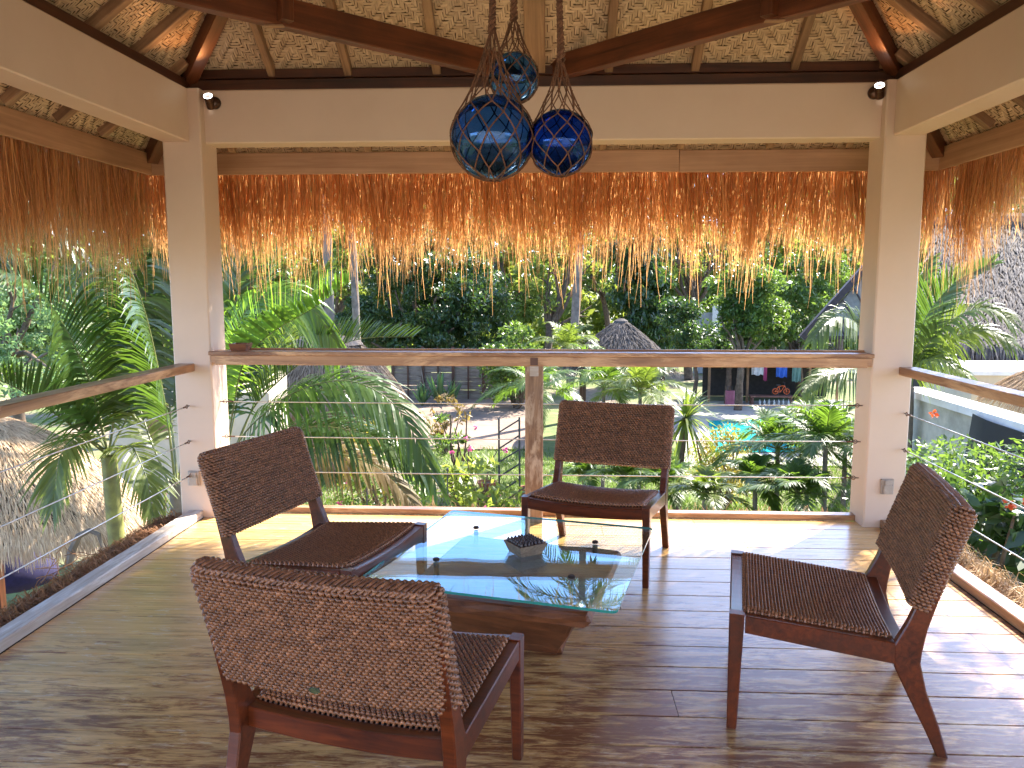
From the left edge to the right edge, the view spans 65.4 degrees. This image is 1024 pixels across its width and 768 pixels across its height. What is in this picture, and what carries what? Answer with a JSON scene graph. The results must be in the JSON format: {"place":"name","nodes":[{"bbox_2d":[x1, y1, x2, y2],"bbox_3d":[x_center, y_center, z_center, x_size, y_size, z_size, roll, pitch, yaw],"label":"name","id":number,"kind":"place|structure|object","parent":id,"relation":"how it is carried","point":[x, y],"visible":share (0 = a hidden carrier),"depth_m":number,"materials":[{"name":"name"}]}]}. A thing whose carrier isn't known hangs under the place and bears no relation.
{"place":"outdoors","nodes":[
{"label":"outdoors","id":0,"kind":"place"},
{"bbox_2d":[0,508,181,627],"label":"eave thatch","id":1,"kind":"object","parent":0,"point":[20,606],"visible":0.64,"depth_m":4.09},
{"bbox_2d":[109,365,287,534],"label":"cream house","id":2,"kind":"structure","parent":0,"point":[240,420],"depth_m":13.13,"materials":[{"name":"paint"}]},
{"bbox_2d":[0,287,856,608],"bbox_3d":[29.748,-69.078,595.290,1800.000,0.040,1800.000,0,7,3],"label":"ground","id":3,"kind":"structure","parent":0,"point":[550,427],"depth_m":31.22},
{"bbox_2d":[3,552,58,593],"bbox_3d":[-6.721,2.408,10.822,1.022,0.700,1.012,0,7,3],"label":"beanbag","id":4,"kind":"object","parent":3,"relation":"on","point":[22,580],"visible":0.3,"depth_m":10.54,"materials":[{"name":"purple fabric"}]},
{"bbox_2d":[1,156,93,273],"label":"coconut palm","id":5,"kind":"object","parent":3,"relation":"on","point":[73,252],"visible":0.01,"depth_m":7.74,"materials":[{"name":"green plant"}]},
{"bbox_2d":[0,149,99,420],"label":"blue green tree","id":6,"kind":"object","parent":3,"relation":"on","point":[8,350],"visible":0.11,"depth_m":21.58,"materials":[{"name":"green plant"}]},
{"bbox_2d":[0,224,180,546],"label":"areca palm","id":7,"kind":"object","parent":3,"relation":"on","point":[88,414],"visible":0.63,"depth_m":6.76,"materials":[{"name":"green plant"}]},
{"bbox_2d":[34,528,102,588],"bbox_3d":[-3.493,1.468,6.441,1.006,0.523,0.467,6,9,39],"label":"dry branch","id":8,"kind":"object","parent":7,"relation":"attached to","point":[71,554],"visible":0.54,"depth_m":6.57,"materials":[{"name":"brown plant"}]},
{"bbox_2d":[19,195,172,436],"bbox_3d":[-12.736,-5.917,27.220,6.926,15.459,7.789,0,7,3],"label":"bright tree","id":9,"kind":"object","parent":3,"relation":"on","point":[108,288],"visible":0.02,"depth_m":26.14,"materials":[{"name":"green plant"}]},
{"bbox_2d":[85,218,230,515],"bbox_3d":[-3.196,1.335,6.913,1.211,6.002,1.719,0,7,3],"label":"corner palm","id":10,"kind":"object","parent":3,"relation":"on","point":[154,352],"visible":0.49,"depth_m":7.01,"materials":[{"name":"green plant"}]},
{"bbox_2d":[222,187,336,347],"bbox_3d":[-12.262,-7.671,36.700,6.615,16.502,8.120,-4,8,-29],"label":"shade tree","id":11,"kind":"object","parent":3,"relation":"on","point":[284,270],"depth_m":35.52,"materials":[{"name":"green plant"}]},
{"bbox_2d":[130,176,452,506],"bbox_3d":[-2.989,0.280,8.986,4.378,7.583,3.570,-1,7,-8],"label":"fan palm","id":12,"kind":"object","parent":3,"relation":"on","point":[300,310],"visible":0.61,"depth_m":8.04,"materials":[{"name":"green plant"}]},
{"bbox_2d":[267,216,378,332],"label":"yellow green tree","id":13,"kind":"object","parent":3,"relation":"on","point":[339,307],"visible":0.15,"depth_m":45.71,"materials":[{"name":"green plant"}]},
{"bbox_2d":[322,216,334,327],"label":"coconut palm","id":14,"kind":"object","parent":3,"relation":"on","point":[329,301],"depth_m":22.25,"materials":[{"name":"grey plant"}]},
{"bbox_2d":[287,336,407,473],"bbox_3d":[-5.414,0.468,23.038,4.744,3.724,4.428,0,7,3],"label":"thatched hut","id":15,"kind":"object","parent":3,"relation":"on","point":[298,373],"visible":0.21,"depth_m":21.71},
{"bbox_2d":[348,222,360,340],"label":"coconut palm","id":16,"kind":"object","parent":3,"relation":"on","point":[355,300],"depth_m":31.23,"materials":[{"name":"grey plant"}]},
{"bbox_2d":[331,421,397,505],"bbox_3d":[-3.145,1.791,17.579,1.461,2.503,1.852,0,7,3],"label":"yellow shrub","id":17,"kind":"object","parent":3,"relation":"on","point":[374,499],"visible":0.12,"depth_m":17.55,"materials":[{"name":"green plant"}]},
{"bbox_2d":[326,447,441,514],"bbox_3d":[-2.453,2.223,15.493,2.115,2.164,1.568,1,7,11],"label":"hibiscus","id":18,"kind":"object","parent":3,"relation":"on","point":[346,500],"visible":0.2,"depth_m":15.36,"materials":[{"name":"green plant"}]},
{"bbox_2d":[334,221,522,385],"bbox_3d":[-4.104,-3.693,38.239,9.432,8.403,6.829,0,7,3],"label":"mango tree","id":19,"kind":"object","parent":3,"relation":"on","point":[450,321],"visible":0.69,"depth_m":36.93,"materials":[{"name":"green plant"}]},
{"bbox_2d":[417,393,471,453],"bbox_3d":[-2.143,1.200,24.533,1.744,1.944,1.366,6,9,38],"label":"red shrub","id":20,"kind":"object","parent":3,"relation":"on","point":[446,424],"visible":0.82,"depth_m":24.43,"materials":[{"name":"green plant"}]},
{"bbox_2d":[429,412,478,502],"bbox_3d":[-1.406,1.740,19.040,1.308,2.256,1.176,0,7,3],"label":"flowering shrub","id":21,"kind":"object","parent":3,"relation":"on","point":[447,442],"visible":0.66,"depth_m":18.88,"materials":[{"name":"green plant"}]},
{"bbox_2d":[437,445,524,515],"bbox_3d":[-0.746,2.169,17.021,2.065,1.906,2.426,5,8,32],"label":"frangipani","id":22,"kind":"object","parent":3,"relation":"on","point":[458,492],"visible":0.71,"depth_m":16.90,"materials":[{"name":"green plant"}]},
{"bbox_2d":[450,199,554,333],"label":"background tree","id":23,"kind":"object","parent":3,"relation":"on","point":[529,317],"visible":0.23,"depth_m":47.41,"materials":[{"name":"green plant"}]},
{"bbox_2d":[498,417,520,501],"bbox_3d":[-0.062,1.843,19.102,0.549,2.131,0.045,0,7,3],"label":"stair rail","id":24,"kind":"object","parent":3,"relation":"on","point":[499,448],"visible":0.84,"depth_m":19.06,"materials":[{"name":"grey metal"}]},
{"bbox_2d":[0,172,1022,358],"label":"wood","id":25,"kind":"object","parent":3,"relation":"on","point":[595,318],"visible":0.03,"depth_m":61.29,"materials":[{"name":"green plant"}]},
{"bbox_2d":[474,319,557,408],"bbox_3d":[0.074,-0.771,33.136,3.729,3.783,3.515,0,7,3],"label":"garden shrub","id":26,"kind":"object","parent":3,"relation":"on","point":[497,376],"visible":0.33,"depth_m":32.87,"materials":[{"name":"green plant"}]},
{"bbox_2d":[469,366,584,431],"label":"young palm","id":27,"kind":"object","parent":3,"relation":"on","point":[550,374],"visible":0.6,"depth_m":20.75,"materials":[{"name":"green plant"}]},
{"bbox_2d":[521,321,604,399],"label":"young palm","id":28,"kind":"object","parent":3,"relation":"on","point":[566,334],"visible":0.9,"depth_m":24.77,"materials":[{"name":"green plant"}]},
{"bbox_2d":[511,183,618,380],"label":"forked tree","id":29,"kind":"object","parent":3,"relation":"on","point":[554,314],"visible":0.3,"depth_m":41.21,"materials":[{"name":"green plant"}]},
{"bbox_2d":[565,173,583,400],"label":"coconut palm","id":30,"kind":"object","parent":3,"relation":"on","point":[576,301],"visible":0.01,"depth_m":29.82,"materials":[{"name":"grey plant"}]},
{"bbox_2d":[305,445,852,520],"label":"grass","id":31,"kind":"structure","parent":3,"relation":"on","point":[835,508],"depth_m":20.79,"materials":[{"name":"green plant"}]},
{"bbox_2d":[543,461,617,486],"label":"young palm","id":32,"kind":"object","parent":3,"relation":"on","point":[575,468],"visible":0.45,"depth_m":15.62,"materials":[{"name":"green plant"}]},
{"bbox_2d":[570,185,643,327],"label":"background tree","id":33,"kind":"object","parent":3,"relation":"on","point":[601,293],"visible":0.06,"depth_m":49.19,"materials":[{"name":"green plant"}]},
{"bbox_2d":[543,343,675,486],"bbox_3d":[2.178,0.890,19.199,3.504,3.838,3.464,0,7,3],"label":"young palm","id":34,"kind":"object","parent":3,"relation":"on","point":[597,373],"visible":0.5,"depth_m":18.68,"materials":[{"name":"green plant"}]},
{"bbox_2d":[578,464,659,488],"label":"young palm","id":35,"kind":"object","parent":3,"relation":"on","point":[623,470],"visible":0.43,"depth_m":14.53,"materials":[{"name":"green plant"}]},
{"bbox_2d":[562,319,680,403],"bbox_3d":[3.665,-0.191,27.039,3.987,4.039,4.045,0,7,3],"label":"straw hut","id":36,"kind":"object","parent":3,"relation":"on","point":[620,334],"visible":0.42,"depth_m":26.05,"materials":[{"name":"wicker"}]},
{"bbox_2d":[586,214,678,387],"bbox_3d":[5.978,-4.151,39.589,4.777,8.858,4.076,0,7,3],"label":"drooping tree","id":37,"kind":"object","parent":3,"relation":"on","point":[642,312],"visible":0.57,"depth_m":38.66,"materials":[{"name":"green plant"}]},
{"bbox_2d":[577,367,714,488],"bbox_3d":[2.929,1.187,17.791,2.571,3.599,3.089,-6,9,-41],"label":"young palm","id":38,"kind":"object","parent":3,"relation":"on","point":[640,379],"visible":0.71,"depth_m":17.27,"materials":[{"name":"green plant"}]},
{"bbox_2d":[614,453,700,509],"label":"young palm","id":39,"kind":"object","parent":3,"relation":"on","point":[675,499],"visible":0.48,"depth_m":13.75,"materials":[{"name":"green plant"}]},
{"bbox_2d":[657,387,730,518],"bbox_3d":[3.415,1.656,15.694,1.873,3.207,1.790,5,9,35],"label":"dracaena","id":40,"kind":"object","parent":3,"relation":"on","point":[686,421],"visible":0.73,"depth_m":15.49,"materials":[{"name":"green plant"}]},
{"bbox_2d":[654,294,735,401],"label":"hedge tree","id":41,"kind":"object","parent":3,"relation":"on","point":[690,330],"visible":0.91,"depth_m":34.76,"materials":[{"name":"green plant"}]},
{"bbox_2d":[661,201,745,379],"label":"thin tree","id":42,"kind":"object","parent":3,"relation":"on","point":[694,291],"visible":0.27,"depth_m":43.37,"materials":[{"name":"green plant"}]},
{"bbox_2d":[693,306,727,372],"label":"block wall","id":43,"kind":"structure","parent":3,"relation":"on","point":[712,316],"depth_m":46.37,"materials":[{"name":"white paint"}]},
{"bbox_2d":[668,464,756,510],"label":"young palm","id":44,"kind":"object","parent":3,"relation":"on","point":[706,485],"visible":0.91,"depth_m":12.63,"materials":[{"name":"green plant"}]},
{"bbox_2d":[686,422,752,509],"bbox_3d":[4.879,1.862,18.491,1.602,2.125,2.022,0,7,3],"label":"croton bush","id":45,"kind":"object","parent":3,"relation":"on","point":[726,436],"visible":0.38,"depth_m":18.29,"materials":[{"name":"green plant"}]},
{"bbox_2d":[709,343,745,403],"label":"wall","id":46,"kind":"structure","parent":3,"relation":"on","point":[728,379],"depth_m":34.44,"materials":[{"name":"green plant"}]},
{"bbox_2d":[702,257,794,410],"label":"young mango tree","id":47,"kind":"object","parent":3,"relation":"on","point":[751,321],"visible":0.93,"depth_m":32.04,"materials":[{"name":"green plant"}]},
{"bbox_2d":[693,452,830,511],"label":"young palm","id":48,"kind":"object","parent":3,"relation":"on","point":[752,464],"visible":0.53,"depth_m":13.33,"materials":[{"name":"green plant"}]},
{"bbox_2d":[702,203,826,349],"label":"background tree","id":49,"kind":"object","parent":3,"relation":"on","point":[772,261],"visible":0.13,"depth_m":48.17,"materials":[{"name":"green plant"}]},
{"bbox_2d":[694,406,851,504],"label":"young palm","id":50,"kind":"object","parent":3,"relation":"on","point":[761,427],"visible":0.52,"depth_m":14.33,"materials":[{"name":"green plant"}]},
{"bbox_2d":[732,457,850,511],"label":"young palm","id":51,"kind":"object","parent":3,"relation":"on","point":[796,467],"visible":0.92,"depth_m":12.10,"materials":[{"name":"green plant"}]},
{"bbox_2d":[750,392,852,520],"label":"young palm","id":52,"kind":"object","parent":3,"relation":"on","point":[799,413],"visible":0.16,"depth_m":17.04,"materials":[{"name":"green plant"}]},
{"bbox_2d":[749,399,854,511],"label":"young palm","id":53,"kind":"object","parent":3,"relation":"on","point":[827,423],"visible":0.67,"depth_m":12.97,"materials":[{"name":"green plant"}]},
{"bbox_2d":[754,241,852,398],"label":"shrubby tree","id":54,"kind":"object","parent":3,"relation":"on","point":[821,289],"visible":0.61,"depth_m":35.65,"materials":[{"name":"green plant"}]},
{"bbox_2d":[780,417,853,511],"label":"young palm","id":55,"kind":"object","parent":3,"relation":"on","point":[844,480],"visible":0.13,"depth_m":14.21,"materials":[{"name":"green plant"}]},
{"bbox_2d":[785,198,865,368],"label":"background tree","id":56,"kind":"object","parent":3,"relation":"on","point":[839,286],"visible":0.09,"depth_m":43.93,"materials":[{"name":"green plant"}]},
{"bbox_2d":[799,265,862,349],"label":"gable roof","id":57,"kind":"structure","parent":3,"relation":"on","point":[852,298],"depth_m":27.45,"materials":[{"name":"metal"}]},
{"bbox_2d":[905,409,1023,563],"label":"lantana shrub","id":58,"kind":"object","parent":3,"relation":"on","point":[993,475],"visible":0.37,"depth_m":6.31,"materials":[{"name":"green plant"}]},
{"bbox_2d":[912,387,1023,472],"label":"plaster wall","id":59,"kind":"structure","parent":3,"relation":"on","point":[955,413],"depth_m":10.67,"materials":[{"name":"white paint"}]},
{"bbox_2d":[963,414,1023,589],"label":"shade net","id":60,"kind":"object","parent":59,"relation":"hanging from","point":[984,430],"visible":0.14,"depth_m":9.35,"materials":[{"name":"grey"}]},
{"bbox_2d":[918,195,1022,275],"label":"roadside tree","id":61,"kind":"object","parent":3,"relation":"on","point":[922,259],"visible":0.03,"depth_m":33.26,"materials":[{"name":"green plant"}]},
{"bbox_2d":[944,466,1023,590],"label":"lantana shrub","id":62,"kind":"object","parent":3,"relation":"on","point":[1002,516],"visible":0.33,"depth_m":5.41,"materials":[{"name":"green plant"}]},
{"bbox_2d":[975,370,1023,413],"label":"straw parasol","id":63,"kind":"object","parent":3,"relation":"on","point":[1015,381],"visible":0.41,"depth_m":10.75,"materials":[{"name":"wicker"}]},
{"bbox_2d":[396,396,524,448],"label":"courtyard","id":64,"kind":"structure","parent":0,"point":[484,418],"depth_m":30.20,"materials":[{"name":"concrete"}]},
{"bbox_2d":[411,383,434,404],"bbox_3d":[-3.757,0.442,33.954,1.281,0.980,0.916,-6,10,-42],"label":"agave","id":65,"kind":"object","parent":64,"relation":"on","point":[422,394],"visible":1,"depth_m":33.95,"materials":[{"name":"green plant"}]},
{"bbox_2d":[422,372,457,402],"bbox_3d":[-3.032,0.166,34.315,1.879,1.439,1.110,2,8,18],"label":"agave","id":66,"kind":"object","parent":64,"relation":"on","point":[438,391],"visible":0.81,"depth_m":34.28,"materials":[{"name":"green plant"}]},
{"bbox_2d":[437,381,462,400],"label":"agave","id":67,"kind":"object","parent":64,"relation":"on","point":[454,392],"visible":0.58,"depth_m":34.74,"materials":[{"name":"green plant"}]},
{"bbox_2d":[391,346,514,398],"bbox_3d":[-2.662,-0.487,36.030,5.616,2.400,0.234,0,7,3],"label":"board fence","id":68,"kind":"object","parent":64,"relation":"on","point":[470,379],"visible":0.34,"depth_m":36.14,"materials":[{"name":"wood"}]},
{"bbox_2d":[0,505,1023,767],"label":"floor","id":69,"kind":"structure","parent":0,"point":[110,663],"depth_m":3.06,"materials":[{"name":"wood"}]},
{"bbox_2d":[163,88,229,517],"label":"column","id":70,"kind":"structure","parent":69,"relation":"on","point":[193,224],"depth_m":4.96,"materials":[{"name":"beige paint"}]},
{"bbox_2d":[0,0,188,141],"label":"concrete beam","id":71,"kind":"structure","parent":70,"relation":"attached to","point":[43,54],"depth_m":3.75,"materials":[{"name":"beige paint"}]},
{"bbox_2d":[0,363,194,579],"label":"railing","id":72,"kind":"object","parent":70,"relation":"attached to","point":[19,405],"visible":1,"depth_m":3.86,"materials":[{"name":"wood"}]},
{"bbox_2d":[188,471,199,485],"bbox_3d":[-2.019,0.599,5.058,0.072,0.092,0.034,0,7,3],"label":"power outlet","id":73,"kind":"object","parent":70,"relation":"attached to","point":[194,479],"visible":1,"depth_m":5.05,"materials":[{"name":"grey plastic"}]},
{"bbox_2d":[0,0,1023,320],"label":"thatched roof","id":74,"kind":"structure","parent":70,"relation":"on","point":[52,154],"depth_m":4.84,"materials":[{"name":"plant"}]},
{"bbox_2d":[449,0,533,182],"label":"glass float","id":75,"kind":"object","parent":74,"relation":"hanging from","point":[491,136],"visible":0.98,"depth_m":2.64,"materials":[{"name":"blue glass"}]},
{"bbox_2d":[488,0,538,103],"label":"glass float","id":76,"kind":"object","parent":74,"relation":"hanging from","point":[523,71],"visible":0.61,"depth_m":2.81,"materials":[{"name":"blue glass"}]},
{"bbox_2d":[530,0,592,177],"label":"glass float","id":77,"kind":"object","parent":74,"relation":"hanging from","point":[561,145],"visible":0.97,"depth_m":2.67,"materials":[{"name":"blue glass"}]},
{"bbox_2d":[203,82,881,147],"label":"concrete beam","id":78,"kind":"structure","parent":70,"relation":"attached to","point":[845,112],"depth_m":4.75,"materials":[{"name":"beige paint"}]},
{"bbox_2d":[203,93,220,109],"bbox_3d":[-1.808,-1.700,4.801,0.084,0.092,0.095,0,7,3],"label":"spotlight","id":79,"kind":"object","parent":78,"relation":"attached to","point":[211,102],"visible":1,"depth_m":4.80,"materials":[{"name":"brown metal"}]},
{"bbox_2d":[867,82,884,99],"bbox_3d":[2.114,-1.691,4.604,0.088,0.092,0.094,0,7,3],"label":"spotlight","id":80,"kind":"object","parent":78,"relation":"attached to","point":[876,91],"visible":1,"depth_m":4.60,"materials":[{"name":"brown metal"}]},
{"bbox_2d":[197,426,426,577],"bbox_3d":[-0.842,0.651,3.449,0.732,0.814,0.671,3,8,20],"label":"rattan chair","id":81,"kind":"object","parent":69,"relation":"on","point":[251,482],"visible":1,"depth_m":3.41,"materials":[{"name":"wicker"}]},
{"bbox_2d":[189,556,523,767],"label":"rattan chair","id":82,"kind":"object","parent":69,"relation":"on","point":[391,667],"visible":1,"depth_m":1.93,"materials":[{"name":"wicker"}]},
{"bbox_2d":[363,510,652,653],"bbox_3d":[0.030,0.885,3.393,1.000,0.377,1.000,2,7,17],"label":"glass table","id":83,"kind":"object","parent":69,"relation":"on","point":[548,599],"visible":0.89,"depth_m":3.20,"materials":[{"name":"glass"}]},
{"bbox_2d":[504,533,547,557],"bbox_3d":[0.056,0.677,3.356,0.136,0.063,0.136,-4,8,-31],"label":"decorative bowl","id":84,"kind":"object","parent":83,"relation":"on","point":[525,545],"visible":1,"depth_m":3.32,"materials":[{"name":"stone"}]},
{"bbox_2d":[208,348,874,522],"bbox_3d":[0.142,0.325,4.988,4.047,1.079,0.169,0,7,3],"label":"railing","id":85,"kind":"object","parent":69,"relation":"on","point":[533,361],"visible":0.94,"depth_m":4.89,"materials":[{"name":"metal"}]},
{"bbox_2d":[228,343,252,350],"bbox_3d":[-1.709,-0.234,5.026,0.114,0.044,0.114,0,7,3],"label":"rail bowl","id":86,"kind":"object","parent":85,"relation":"on","point":[240,346],"visible":1,"depth_m":4.98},
{"bbox_2d":[302,498,847,520],"bbox_3d":[0.170,0.880,5.368,4.182,0.399,0.293,0,7,3],"label":"eave thatch","id":87,"kind":"object","parent":69,"relation":"on","point":[472,505],"visible":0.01,"depth_m":5.27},
{"bbox_2d":[521,400,674,588],"bbox_3d":[0.484,0.543,4.309,0.671,0.814,0.732,3,8,20],"label":"rattan chair","id":88,"kind":"object","parent":69,"relation":"on","point":[623,434],"visible":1,"depth_m":4.42,"materials":[{"name":"wicker"}]},
{"bbox_2d":[726,462,977,757],"bbox_3d":[1.159,0.726,2.851,0.732,0.814,0.671,2,7,16],"label":"rattan chair","id":89,"kind":"object","parent":69,"relation":"on","point":[931,520],"visible":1,"depth_m":2.65,"materials":[{"name":"wicker"}]},
{"bbox_2d":[850,79,926,526],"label":"column","id":90,"kind":"structure","parent":69,"relation":"on","point":[895,186],"depth_m":4.76,"materials":[{"name":"beige paint"}]},
{"bbox_2d":[880,479,893,493],"bbox_3d":[2.283,0.625,4.846,0.072,0.092,0.034,0,7,3],"label":"power outlet","id":91,"kind":"object","parent":90,"relation":"attached to","point":[887,486],"visible":1,"depth_m":4.83,"materials":[{"name":"grey plastic"}]},
{"bbox_2d":[894,4,1023,135],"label":"concrete beam","id":92,"kind":"structure","parent":90,"relation":"attached to","point":[981,70],"depth_m":3.84,"materials":[{"name":"beige paint"}]},
{"bbox_2d":[899,367,1023,560],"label":"railing","id":93,"kind":"object","parent":90,"relation":"attached to","point":[999,393],"visible":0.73,"depth_m":4.01,"materials":[{"name":"wood"}]},
{"bbox_2d":[957,543,1023,608],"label":"eave thatch","id":94,"kind":"object","parent":69,"relation":"on","point":[986,574],"visible":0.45,"depth_m":3.96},
{"bbox_2d":[725,390,734,404],"bbox_3d":[9.320,0.495,34.103,0.380,0.808,0.200,0,7,3],"label":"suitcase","id":95,"kind":"object","parent":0,"point":[729,397],"visible":0.93,"depth_m":34.03,"materials":[{"name":"metal"}]},
{"bbox_2d":[708,420,799,451],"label":"pool water","id":96,"kind":"structure","parent":0,"point":[717,423],"depth_m":28.20,"materials":[{"name":"liquid"}]},
{"bbox_2d":[668,400,852,465],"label":"patio","id":97,"kind":"structure","parent":0,"point":[747,411],"depth_m":31.58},
{"bbox_2d":[702,367,838,402],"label":"open shed","id":98,"kind":"structure","parent":97,"relation":"on","point":[713,381],"depth_m":37.15,"materials":[{"name":"wood"}]},
{"bbox_2d":[751,367,763,375],"bbox_3d":[10.692,-0.629,34.709,0.542,0.535,0.153,0,7,3],"label":"laundry","id":99,"kind":"object","parent":98,"relation":"hanging from","point":[757,371],"visible":0.62,"depth_m":34.71,"materials":[{"name":"white fabric"}]},
{"bbox_2d":[776,368,786,377],"bbox_3d":[11.724,-0.576,34.664,0.493,0.628,0.153,0,7,3],"label":"laundry","id":100,"kind":"object","parent":98,"relation":"hanging from","point":[781,372],"visible":0.69,"depth_m":34.67,"materials":[{"name":"blue fabric"}]},
{"bbox_2d":[792,368,800,381],"bbox_3d":[12.370,-0.477,34.644,0.394,0.820,0.153,0,7,3],"label":"laundry","id":101,"kind":"object","parent":98,"relation":"hanging from","point":[796,374],"visible":0.73,"depth_m":34.65,"materials":[{"name":"teal fabric"}]},
{"bbox_2d":[748,394,793,404],"bbox_3d":[11.178,0.704,34.440,1.838,0.430,0.500,0,7,3],"label":"bench","id":102,"kind":"object","parent":97,"relation":"on","point":[789,397],"visible":0.78,"depth_m":34.26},
{"bbox_2d":[771,382,790,394],"bbox_3d":[11.589,0.208,34.358,0.826,0.570,0.360,0,7,3],"label":"bicycle","id":103,"kind":"object","parent":102,"relation":"on","point":[776,388],"visible":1,"depth_m":34.36,"materials":[{"name":"orange paint"}]},
{"bbox_2d":[792,252,1023,472],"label":"palm tree","id":104,"kind":"object","parent":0,"point":[930,327],"depth_m":10.65,"materials":[{"name":"green plant"}]},
{"bbox_2d":[911,213,1023,386],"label":"thatched house","id":105,"kind":"structure","parent":0,"point":[1007,283],"depth_m":16.79,"materials":[{"name":"wicker"}]},
{"bbox_2d":[924,361,1023,414],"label":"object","id":106,"kind":"object","parent":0,"point":[991,372],"visible":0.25,"depth_m":12.59,"materials":[{"name":"white paint"}]},
{"bbox_3d":[-5.458,3.699,7.546,5.399,1.150,5.300,0,7,3],"label":"hut deck","id":107,"kind":"object","parent":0,"visible":0},
{"bbox_2d":[0,417,146,612],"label":"round hut","id":108,"kind":"object","parent":107,"relation":"on","point":[23,539],"visible":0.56,"depth_m":8.22,"materials":[{"name":"wicker"}]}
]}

